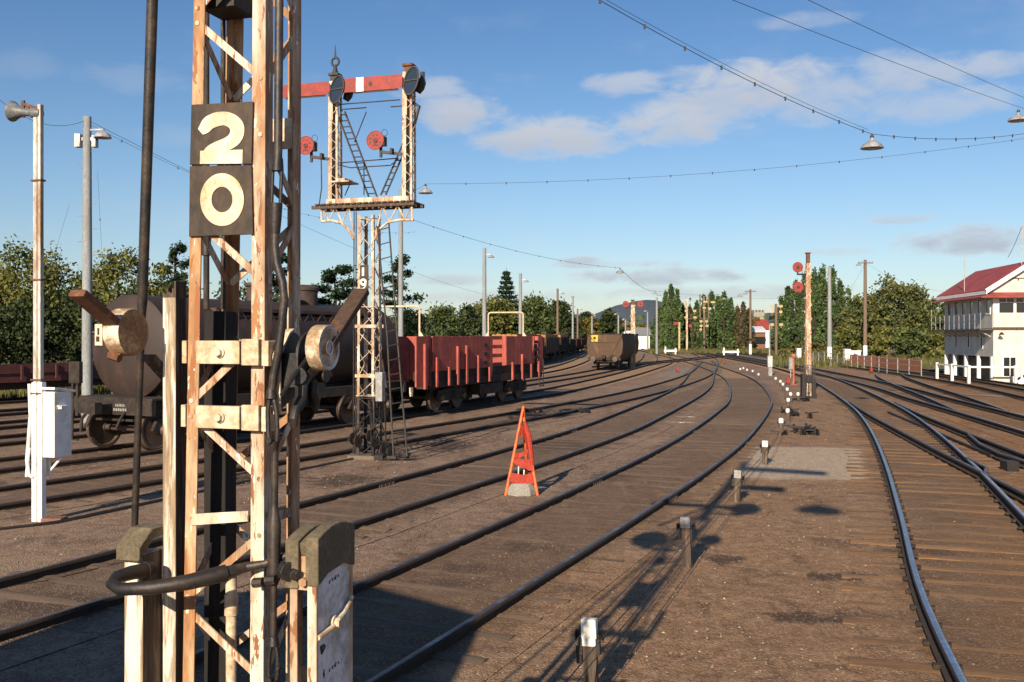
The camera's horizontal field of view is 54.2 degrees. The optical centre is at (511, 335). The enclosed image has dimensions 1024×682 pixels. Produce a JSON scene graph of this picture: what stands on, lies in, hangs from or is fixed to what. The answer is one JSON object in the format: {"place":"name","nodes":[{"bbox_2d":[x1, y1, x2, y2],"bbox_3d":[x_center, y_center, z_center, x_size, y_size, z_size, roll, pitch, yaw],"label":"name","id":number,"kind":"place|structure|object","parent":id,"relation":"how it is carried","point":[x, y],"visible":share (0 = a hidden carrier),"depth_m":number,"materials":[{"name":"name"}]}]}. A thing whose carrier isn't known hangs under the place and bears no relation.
{"place":"outdoors","nodes":[
{"label":"outdoors","id":0,"kind":"place"},
{"bbox_2d":[0,349,1023,681],"bbox_3d":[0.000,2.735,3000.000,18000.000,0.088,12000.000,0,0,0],"label":"ground","id":1,"kind":"structure","parent":0,"point":[734,555],"depth_m":12.34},
{"bbox_2d":[5,100,45,521],"bbox_3d":[-7.112,-0.308,14.668,0.576,6.316,0.310,0,0,17],"label":"loudspeaker post","id":2,"kind":"object","parent":1,"relation":"on","point":[15,111],"visible":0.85,"depth_m":14.60,"materials":[{"name":"metal"}]},
{"bbox_2d":[30,387,74,475],"bbox_3d":[-6.783,1.410,14.751,0.520,1.326,0.420,0,0,17],"label":"equipment cabinet","id":3,"kind":"object","parent":2,"relation":"attached to","point":[56,422],"visible":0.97,"depth_m":14.59,"materials":[{"name":"metal"}]},
{"bbox_2d":[0,295,81,363],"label":"hedge bush","id":4,"kind":"object","parent":1,"relation":"on","point":[23,311],"visible":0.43,"depth_m":52.29,"materials":[{"name":"green plant"}]},
{"bbox_2d":[0,393,97,405],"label":"railway track","id":5,"kind":"structure","parent":1,"relation":"on","point":[14,401],"depth_m":40.09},
{"bbox_2d":[0,362,103,389],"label":"flat wagon","id":6,"kind":"object","parent":5,"relation":"on","point":[16,376],"depth_m":40.76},
{"bbox_2d":[0,385,113,397],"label":"dry grass","id":7,"kind":"structure","parent":1,"relation":"on","point":[14,393],"depth_m":44.55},
{"bbox_2d":[74,116,111,422],"bbox_3d":[-12.949,-1.873,30.900,1.139,9.845,0.538,0,0,0],"label":"lamp pole","id":8,"kind":"object","parent":1,"relation":"on","point":[87,141],"visible":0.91,"depth_m":30.88,"materials":[{"name":"metal"}]},
{"bbox_2d":[116,523,162,681],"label":"capped post","id":9,"kind":"object","parent":1,"relation":"on","point":[143,638],"visible":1,"depth_m":3.52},
{"bbox_2d":[131,0,157,526],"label":"steel rod","id":10,"kind":"object","parent":1,"relation":"on","point":[147,131],"visible":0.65,"depth_m":3.59,"materials":[{"name":"metal"}]},
{"bbox_2d":[163,281,185,681],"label":"metal post","id":11,"kind":"object","parent":1,"relation":"on","point":[174,400],"visible":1,"depth_m":3.59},
{"bbox_2d":[0,458,353,529],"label":"rail","id":12,"kind":"object","parent":1,"relation":"on","point":[99,512],"visible":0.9,"depth_m":15.27,"materials":[{"name":"black metal"}]},
{"bbox_2d":[68,0,368,681],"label":"lattice signal mast","id":13,"kind":"object","parent":1,"relation":"on","point":[231,199],"visible":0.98,"depth_m":3.48,"materials":[{"name":"white metal"}]},
{"bbox_2d":[276,521,354,681],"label":"wire wheel box","id":14,"kind":"object","parent":13,"relation":"attached to","point":[318,563],"visible":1,"depth_m":3.35,"materials":[{"name":"white paint"}]},
{"bbox_2d":[0,347,586,418],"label":"railway track","id":15,"kind":"structure","parent":1,"relation":"on","point":[13,412],"depth_m":35.36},
{"bbox_2d":[537,334,558,359],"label":"loaded wagon","id":16,"kind":"object","parent":15,"relation":"on","point":[550,345],"visible":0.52,"depth_m":102.85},
{"bbox_2d":[549,334,568,357],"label":"loaded wagon","id":17,"kind":"object","parent":15,"relation":"on","point":[563,343],"visible":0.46,"depth_m":117.94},
{"bbox_2d":[0,352,592,432],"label":"railway track","id":18,"kind":"structure","parent":1,"relation":"on","point":[22,424],"depth_m":69.94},
{"bbox_2d":[0,354,647,450],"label":"railway track","id":19,"kind":"structure","parent":1,"relation":"on","point":[11,441],"depth_m":42.31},
{"bbox_2d":[587,334,638,368],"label":"hopper wagon","id":20,"kind":"object","parent":19,"relation":"on","point":[616,349],"visible":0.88,"depth_m":77.30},
{"bbox_2d":[0,355,678,478],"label":"railway track","id":21,"kind":"structure","parent":1,"relation":"on","point":[83,458],"depth_m":31.14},
{"bbox_2d":[69,282,405,449],"bbox_3d":[-6.918,0.568,27.220,2.540,4.107,11.206,0,0,26],"label":"tank wagon","id":22,"kind":"object","parent":21,"relation":"on","point":[110,418],"visible":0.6,"depth_m":23.57,"materials":[{"name":"metal"}]},
{"bbox_2d":[377,305,543,411],"bbox_3d":[-2.081,0.800,37.829,2.907,3.644,12.685,0,0,22],"label":"open wagon","id":23,"kind":"object","parent":21,"relation":"on","point":[454,371],"visible":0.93,"depth_m":35.58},
{"bbox_2d":[283,45,425,460],"bbox_3d":[-3.623,-1.837,22.210,3.535,9.353,1.137,0,0,17],"label":"bracket signal","id":24,"kind":"object","parent":1,"relation":"on","point":[410,82],"visible":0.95,"depth_m":21.98,"materials":[{"name":"white paint"}]},
{"bbox_2d":[0,360,723,518],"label":"railway track","id":25,"kind":"structure","parent":1,"relation":"on","point":[74,491],"depth_m":23.96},
{"bbox_2d":[0,352,725,669],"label":"railway track","id":26,"kind":"structure","parent":1,"relation":"on","point":[91,606],"depth_m":15.61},
{"bbox_2d":[398,188,402,335],"bbox_3d":[-5.782,-2.302,52.000,0.300,10.704,0.292,0,0,0],"label":"lamp pole","id":27,"kind":"object","parent":1,"relation":"on","point":[400,288],"visible":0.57,"depth_m":51.90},
{"bbox_2d":[69,349,786,681],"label":"railway track","id":28,"kind":"structure","parent":1,"relation":"on","point":[500,629],"depth_m":12.02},
{"bbox_2d":[482,248,494,335],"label":"lamp pole","id":29,"kind":"object","parent":1,"relation":"on","point":[484,322],"visible":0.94,"depth_m":81.86,"materials":[{"name":"metal"}]},
{"bbox_2d":[0,404,1023,681],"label":"gravel stones","id":30,"kind":"object","parent":1,"relation":"on","point":[612,592],"visible":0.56,"depth_m":10.68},
{"bbox_2d":[504,406,538,495],"bbox_3d":[0.163,1.959,17.340,0.595,1.511,0.852,0,0,0],"label":"warning tripod","id":31,"kind":"object","parent":1,"relation":"on","point":[525,462],"visible":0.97,"depth_m":17.02,"materials":[{"name":"orange paint"}]},
{"bbox_2d":[507,483,535,496],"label":"concrete block","id":32,"kind":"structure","parent":1,"relation":"on","point":[521,489],"depth_m":16.85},
{"bbox_2d":[575,617,604,681],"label":"signal wire post","id":33,"kind":"object","parent":1,"relation":"on","point":[588,639],"visible":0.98,"depth_m":7.50,"materials":[{"name":"white metal"}]},
{"bbox_2d":[538,373,785,681],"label":"signal wire","id":34,"kind":"object","parent":33,"relation":"attached to","point":[643,569],"visible":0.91,"depth_m":9.36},
{"bbox_2d":[565,375,790,681],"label":"signal wire","id":35,"kind":"object","parent":33,"relation":"attached to","point":[657,575],"visible":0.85,"depth_m":9.04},
{"bbox_2d":[577,375,789,681],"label":"signal wire","id":36,"kind":"object","parent":33,"relation":"attached to","point":[664,575],"visible":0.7,"depth_m":9.59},
{"bbox_2d":[622,300,643,368],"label":"disc signal","id":37,"kind":"object","parent":1,"relation":"on","point":[625,304],"visible":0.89,"depth_m":83.64,"materials":[{"name":"white paint"}]},
{"bbox_2d":[650,305,662,348],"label":"poplar tree","id":38,"kind":"object","parent":1,"relation":"on","point":[653,339],"visible":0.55,"depth_m":181.75,"materials":[{"name":"green plant"}]},
{"bbox_2d":[589,353,739,368],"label":"railway track","id":39,"kind":"structure","parent":1,"relation":"on","point":[647,363],"depth_m":100.14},
{"bbox_2d":[676,516,695,567],"bbox_3d":[2.061,2.490,11.781,0.224,0.720,0.090,-3,0,25],"label":"signal wire post","id":40,"kind":"object","parent":1,"relation":"on","point":[685,529],"visible":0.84,"depth_m":11.75,"materials":[{"name":"wood"}]},
{"bbox_2d":[731,470,744,501],"bbox_3d":[3.688,2.525,16.372,0.224,0.650,0.090,2,-1,24],"label":"signal wire post","id":41,"kind":"object","parent":1,"relation":"on","point":[736,477],"visible":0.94,"depth_m":16.34,"materials":[{"name":"wood"}]},
{"bbox_2d":[770,423,819,435],"bbox_3d":[7.840,2.633,27.898,1.508,0.311,1.572,0,0,0],"label":"crank assembly","id":42,"kind":"object","parent":1,"relation":"on","point":[806,429],"visible":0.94,"depth_m":27.45,"materials":[{"name":"black metal"}]},
{"bbox_2d":[652,348,943,377],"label":"grass verge","id":43,"kind":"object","parent":1,"relation":"on","point":[932,368],"depth_m":83.86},
{"bbox_2d":[659,289,667,349],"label":"poplar tree","id":44,"kind":"object","parent":43,"relation":"on","point":[663,310],"visible":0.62,"depth_m":179.59,"materials":[{"name":"green plant"}]},
{"bbox_2d":[662,283,677,348],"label":"poplar tree","id":45,"kind":"object","parent":43,"relation":"on","point":[669,330],"visible":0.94,"depth_m":177.55,"materials":[{"name":"green plant"}]},
{"bbox_2d":[670,288,684,348],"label":"poplar tree","id":46,"kind":"object","parent":43,"relation":"on","point":[678,309],"visible":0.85,"depth_m":177.56,"materials":[{"name":"green plant"}]},
{"bbox_2d":[690,300,702,348],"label":"poplar tree","id":47,"kind":"object","parent":43,"relation":"on","point":[698,341],"visible":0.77,"depth_m":185.61,"materials":[{"name":"green plant"}]},
{"bbox_2d":[699,294,714,349],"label":"bracket signal","id":48,"kind":"object","parent":43,"relation":"on","point":[704,319],"visible":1,"depth_m":174.86,"materials":[{"name":"metal"}]},
{"bbox_2d":[705,290,716,348],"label":"poplar tree","id":49,"kind":"object","parent":43,"relation":"on","point":[708,330],"visible":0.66,"depth_m":187.54,"materials":[{"name":"green plant"}]},
{"bbox_2d":[708,294,722,349],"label":"poplar tree","id":50,"kind":"object","parent":43,"relation":"on","point":[714,318],"visible":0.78,"depth_m":185.65,"materials":[{"name":"green plant"}]},
{"bbox_2d":[648,347,791,353],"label":"dry grass","id":51,"kind":"structure","parent":43,"relation":"on","point":[703,351],"depth_m":155.79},
{"bbox_2d":[716,290,731,349],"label":"poplar tree","id":52,"kind":"object","parent":43,"relation":"on","point":[723,313],"visible":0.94,"depth_m":183.66,"materials":[{"name":"green plant"}]},
{"bbox_2d":[724,297,738,348],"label":"poplar tree","id":53,"kind":"object","parent":43,"relation":"on","point":[731,313],"visible":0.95,"depth_m":183.34,"materials":[{"name":"green plant"}]},
{"bbox_2d":[731,304,744,349],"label":"poplar tree","id":54,"kind":"object","parent":43,"relation":"on","point":[737,330],"visible":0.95,"depth_m":183.37,"materials":[{"name":"green plant"}]},
{"bbox_2d":[738,301,748,348],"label":"poplar tree","id":55,"kind":"object","parent":43,"relation":"on","point":[743,317],"visible":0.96,"depth_m":183.63,"materials":[{"name":"green plant"}]},
{"bbox_2d":[745,326,766,349],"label":"house","id":56,"kind":"structure","parent":43,"relation":"on","point":[760,336],"depth_m":190.00,"materials":[{"name":"brick"}]},
{"bbox_2d":[770,294,790,351],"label":"poplar tree","id":57,"kind":"object","parent":43,"relation":"on","point":[780,317],"visible":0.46,"depth_m":159.62,"materials":[{"name":"green plant"}]},
{"bbox_2d":[777,285,794,347],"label":"poplar tree","id":58,"kind":"object","parent":43,"relation":"on","point":[786,305],"visible":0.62,"depth_m":157.59,"materials":[{"name":"green plant"}]},
{"bbox_2d":[783,278,804,352],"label":"poplar tree","id":59,"kind":"object","parent":43,"relation":"on","point":[792,328],"visible":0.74,"depth_m":155.47,"materials":[{"name":"green plant"}]},
{"bbox_2d":[778,341,836,353],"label":"bush","id":60,"kind":"object","parent":43,"relation":"on","point":[816,346],"visible":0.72,"depth_m":147.11,"materials":[{"name":"green plant"}]},
{"bbox_2d":[800,267,824,352],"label":"poplar tree","id":61,"kind":"object","parent":43,"relation":"on","point":[816,308],"visible":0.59,"depth_m":153.48,"materials":[{"name":"green plant"}]},
{"bbox_2d":[812,263,827,345],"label":"poplar tree","id":62,"kind":"object","parent":43,"relation":"on","point":[822,282],"visible":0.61,"depth_m":153.60,"materials":[{"name":"green plant"}]},
{"bbox_2d":[827,267,831,358],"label":"lamp pole","id":63,"kind":"object","parent":43,"relation":"on","point":[829,334],"visible":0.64,"depth_m":111.82,"materials":[{"name":"metal"}]},
{"bbox_2d":[821,265,840,348],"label":"poplar tree","id":64,"kind":"object","parent":43,"relation":"on","point":[835,311],"visible":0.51,"depth_m":151.71,"materials":[{"name":"green plant"}]},
{"bbox_2d":[833,278,847,324],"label":"poplar tree","id":65,"kind":"object","parent":43,"relation":"on","point":[840,298],"visible":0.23,"depth_m":153.57,"materials":[{"name":"green plant"}]},
{"bbox_2d":[822,322,862,357],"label":"bush","id":66,"kind":"object","parent":43,"relation":"on","point":[845,331],"visible":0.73,"depth_m":121.36,"materials":[{"name":"green plant"}]},
{"bbox_2d":[767,351,943,368],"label":"dry grass","id":67,"kind":"structure","parent":43,"relation":"on","point":[780,361],"depth_m":98.23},
{"bbox_2d":[836,296,886,353],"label":"leafy tree","id":68,"kind":"object","parent":43,"relation":"on","point":[852,319],"visible":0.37,"depth_m":127.19,"materials":[{"name":"green plant"}]},
{"bbox_2d":[856,260,872,355],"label":"power pole","id":69,"kind":"object","parent":43,"relation":"on","point":[865,312],"visible":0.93,"depth_m":107.84,"materials":[{"name":"wood"}]},
{"bbox_2d":[815,352,921,375],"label":"wire fence","id":70,"kind":"object","parent":43,"relation":"on","point":[878,367],"visible":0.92,"depth_m":74.60,"materials":[{"name":"metal"}]},
{"bbox_2d":[850,353,920,372],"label":"safety mesh","id":71,"kind":"object","parent":70,"relation":"attached to","point":[894,366],"visible":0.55,"depth_m":78.45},
{"bbox_2d":[857,325,895,356],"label":"bush","id":72,"kind":"object","parent":43,"relation":"on","point":[882,342],"visible":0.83,"depth_m":117.53,"materials":[{"name":"green plant"}]},
{"bbox_2d":[855,271,939,354],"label":"leafy tree","id":73,"kind":"object","parent":43,"relation":"on","point":[913,301],"visible":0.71,"depth_m":123.33,"materials":[{"name":"green plant"}]},
{"bbox_2d":[892,327,932,358],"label":"bush","id":74,"kind":"object","parent":43,"relation":"on","point":[907,343],"visible":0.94,"depth_m":111.77,"materials":[{"name":"green plant"}]},
{"bbox_2d":[907,296,944,351],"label":"leafy tree","id":75,"kind":"object","parent":43,"relation":"on","point":[941,308],"visible":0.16,"depth_m":126.62,"materials":[{"name":"green plant"}]},
{"bbox_2d":[923,329,944,359],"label":"bush","id":76,"kind":"object","parent":43,"relation":"on","point":[938,347],"visible":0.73,"depth_m":111.70,"materials":[{"name":"green plant"}]},
{"bbox_2d":[793,252,816,397],"bbox_3d":[12.675,-0.438,43.498,1.048,6.375,0.530,0,0,0],"label":"disc signal","id":77,"kind":"object","parent":1,"relation":"on","point":[807,384],"visible":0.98,"depth_m":43.40,"materials":[{"name":"beige paint"}]},
{"bbox_2d":[697,353,1023,681],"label":"railway track","id":78,"kind":"structure","parent":1,"relation":"on","point":[927,487],"depth_m":12.54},
{"bbox_2d":[705,349,1023,404],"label":"railway track","id":79,"kind":"structure","parent":1,"relation":"on","point":[989,388],"depth_m":56.18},
{"bbox_2d":[707,352,1023,446],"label":"railway track","id":80,"kind":"structure","parent":1,"relation":"on","point":[1006,425],"depth_m":37.31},
{"bbox_2d":[745,351,1023,387],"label":"railway track","id":81,"kind":"structure","parent":1,"relation":"on","point":[996,382],"depth_m":60.75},
{"bbox_2d":[849,401,1023,509],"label":"railway track","id":82,"kind":"structure","parent":1,"relation":"on","point":[995,449],"depth_m":23.26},
{"bbox_2d":[875,373,1008,414],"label":"railway track","id":83,"kind":"structure","parent":1,"relation":"on","point":[939,391],"depth_m":45.05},
{"bbox_2d":[887,411,1018,471],"bbox_3d":[11.835,2.670,27.899,0.348,0.220,15.554,0,0,12],"label":"point rodding","id":84,"kind":"object","parent":1,"relation":"on","point":[1009,465],"visible":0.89,"depth_m":22.92,"materials":[{"name":"black metal"}]},
{"bbox_2d":[935,362,1016,383],"bbox_3d":[27.650,2.275,60.700,2.640,1.150,6.740,0,0,0],"label":"post rail fence","id":85,"kind":"object","parent":1,"relation":"on","point":[968,367],"visible":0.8,"depth_m":57.75,"materials":[{"name":"white paint"}]},
{"bbox_2d":[930,224,1023,383],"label":"signal box","id":86,"kind":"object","parent":1,"relation":"on","point":[984,319],"visible":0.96,"depth_m":60.51,"materials":[{"name":"white paint"}]},
{"bbox_2d":[998,297,1014,313],"bbox_3d":[29.117,-1.770,58.934,0.940,1.000,0.130,0,0,8],"label":"window","id":87,"kind":"structure","parent":86,"relation":"in","point":[1006,305],"depth_m":58.92,"materials":[{"name":"white paint"}]},
{"bbox_2d":[1002,356,1016,376],"bbox_3d":[29.315,1.825,58.862,0.800,1.250,0.029,0,0,8],"label":"lower window","id":88,"kind":"structure","parent":86,"relation":"in","point":[1006,360],"depth_m":58.85,"materials":[{"name":"white paint"}]},
{"bbox_2d":[0,0,1023,317],"label":"sky","id":89,"kind":"structure","parent":0,"point":[533,92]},
{"bbox_2d":[576,300,771,335],"bbox_3d":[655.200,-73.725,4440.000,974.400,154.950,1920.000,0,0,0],"label":"hill","id":90,"kind":"structure","parent":0,"point":[624,313],"depth_m":4000.71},
{"bbox_2d":[599,0,871,133],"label":"span wire","id":91,"kind":"object","parent":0,"point":[721,66],"visible":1,"depth_m":21.52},
{"bbox_2d":[860,134,883,150],"bbox_3d":[9.720,-5.229,27.000,0.618,0.420,0.618,0,0,0],"label":"yard lamp","id":92,"kind":"object","parent":91,"relation":"hanging from","point":[872,143],"visible":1,"depth_m":26.92,"materials":[{"name":"metal"}]},
{"bbox_2d":[462,138,1023,184],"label":"span wire","id":93,"kind":"object","parent":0,"point":[730,171],"visible":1,"depth_m":40.99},
{"label":"grass verge","id":94,"kind":"structure","parent":0,"visible":0},
{"bbox_2d":[0,304,32,363],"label":"hedge bush","id":95,"kind":"object","parent":94,"relation":"on","point":[27,358],"visible":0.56,"depth_m":51.92,"materials":[{"name":"green plant"}]},
{"bbox_2d":[0,233,81,362],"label":"leafy tree","id":96,"kind":"object","parent":94,"relation":"on","point":[10,277],"visible":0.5,"depth_m":60.85,"materials":[{"name":"green plant"}]},
{"bbox_2d":[17,284,112,362],"bbox_3d":[-23.283,0.071,54.179,5.388,5.830,5.097,0,0,5],"label":"hedge bush","id":97,"kind":"object","parent":94,"relation":"on","point":[75,308],"visible":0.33,"depth_m":53.43,"materials":[{"name":"green plant"}]},
{"bbox_2d":[66,242,176,325],"bbox_3d":[-24.473,-1.516,63.583,6.619,8.964,6.564,0,0,25],"label":"leafy tree","id":98,"kind":"object","parent":94,"relation":"on","point":[109,276],"visible":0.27,"depth_m":62.97,"materials":[{"name":"green plant"}]},
{"bbox_2d":[153,240,202,294],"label":"pine tree","id":99,"kind":"object","parent":94,"relation":"on","point":[174,252],"visible":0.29,"depth_m":66.00,"materials":[{"name":"green plant"}]},
{"bbox_2d":[272,252,300,301],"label":"pine tree","id":100,"kind":"object","parent":94,"relation":"on","point":[283,258],"visible":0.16,"depth_m":71.92,"materials":[{"name":"green plant"}]},
{"bbox_2d":[311,264,363,305],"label":"pine tree","id":101,"kind":"object","parent":94,"relation":"on","point":[328,275],"visible":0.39,"depth_m":77.69,"materials":[{"name":"green plant"}]},
{"bbox_2d":[376,254,427,335],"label":"pine tree","id":102,"kind":"object","parent":94,"relation":"on","point":[406,274],"visible":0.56,"depth_m":79.89,"materials":[{"name":"green plant"}]},
{"bbox_2d":[391,308,432,335],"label":"bush","id":103,"kind":"object","parent":94,"relation":"on","point":[416,327],"visible":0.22,"depth_m":83.51,"materials":[{"name":"green plant"}]},
{"bbox_2d":[421,301,469,335],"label":"bush","id":104,"kind":"object","parent":94,"relation":"on","point":[440,316],"visible":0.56,"depth_m":93.20,"materials":[{"name":"green plant"}]},
{"bbox_2d":[446,302,481,335],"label":"bush","id":105,"kind":"object","parent":94,"relation":"on","point":[468,316],"visible":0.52,"depth_m":101.21,"materials":[{"name":"green plant"}]},
{"bbox_2d":[472,294,524,333],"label":"bush","id":106,"kind":"object","parent":94,"relation":"on","point":[495,304],"visible":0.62,"depth_m":114.89,"materials":[{"name":"green plant"}]},
{"bbox_2d":[490,268,528,333],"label":"norfolk pine","id":107,"kind":"object","parent":94,"relation":"on","point":[506,277],"visible":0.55,"depth_m":117.60,"materials":[{"name":"green plant"}]},
{"bbox_2d":[512,291,555,333],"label":"bush","id":108,"kind":"object","parent":94,"relation":"on","point":[539,308],"visible":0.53,"depth_m":163.58,"materials":[{"name":"green plant"}]},
{"label":"far ground","id":109,"kind":"structure","parent":0,"visible":0},
{"bbox_2d":[76,313,940,345],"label":"wood","id":110,"kind":"object","parent":109,"relation":"on","point":[628,324],"visible":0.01,"depth_m":275.82,"materials":[{"name":"green plant"}]},
{"bbox_2d":[540,296,586,348],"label":"leafy tree","id":111,"kind":"object","parent":109,"relation":"on","point":[565,318],"visible":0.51,"depth_m":213.16,"materials":[{"name":"green plant"}]},
{"bbox_2d":[581,316,600,344],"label":"leafy tree","id":112,"kind":"object","parent":109,"relation":"on","point":[587,327],"visible":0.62,"depth_m":224.18,"materials":[{"name":"green plant"}]},
{"bbox_2d":[597,307,626,333],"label":"leafy tree","id":113,"kind":"object","parent":109,"relation":"on","point":[610,325],"visible":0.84,"depth_m":214.01,"materials":[{"name":"green plant"}]},
{"bbox_2d":[635,327,651,348],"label":"shed","id":114,"kind":"structure","parent":109,"relation":"on","point":[642,333],"depth_m":205.00,"materials":[{"name":"white paint"}]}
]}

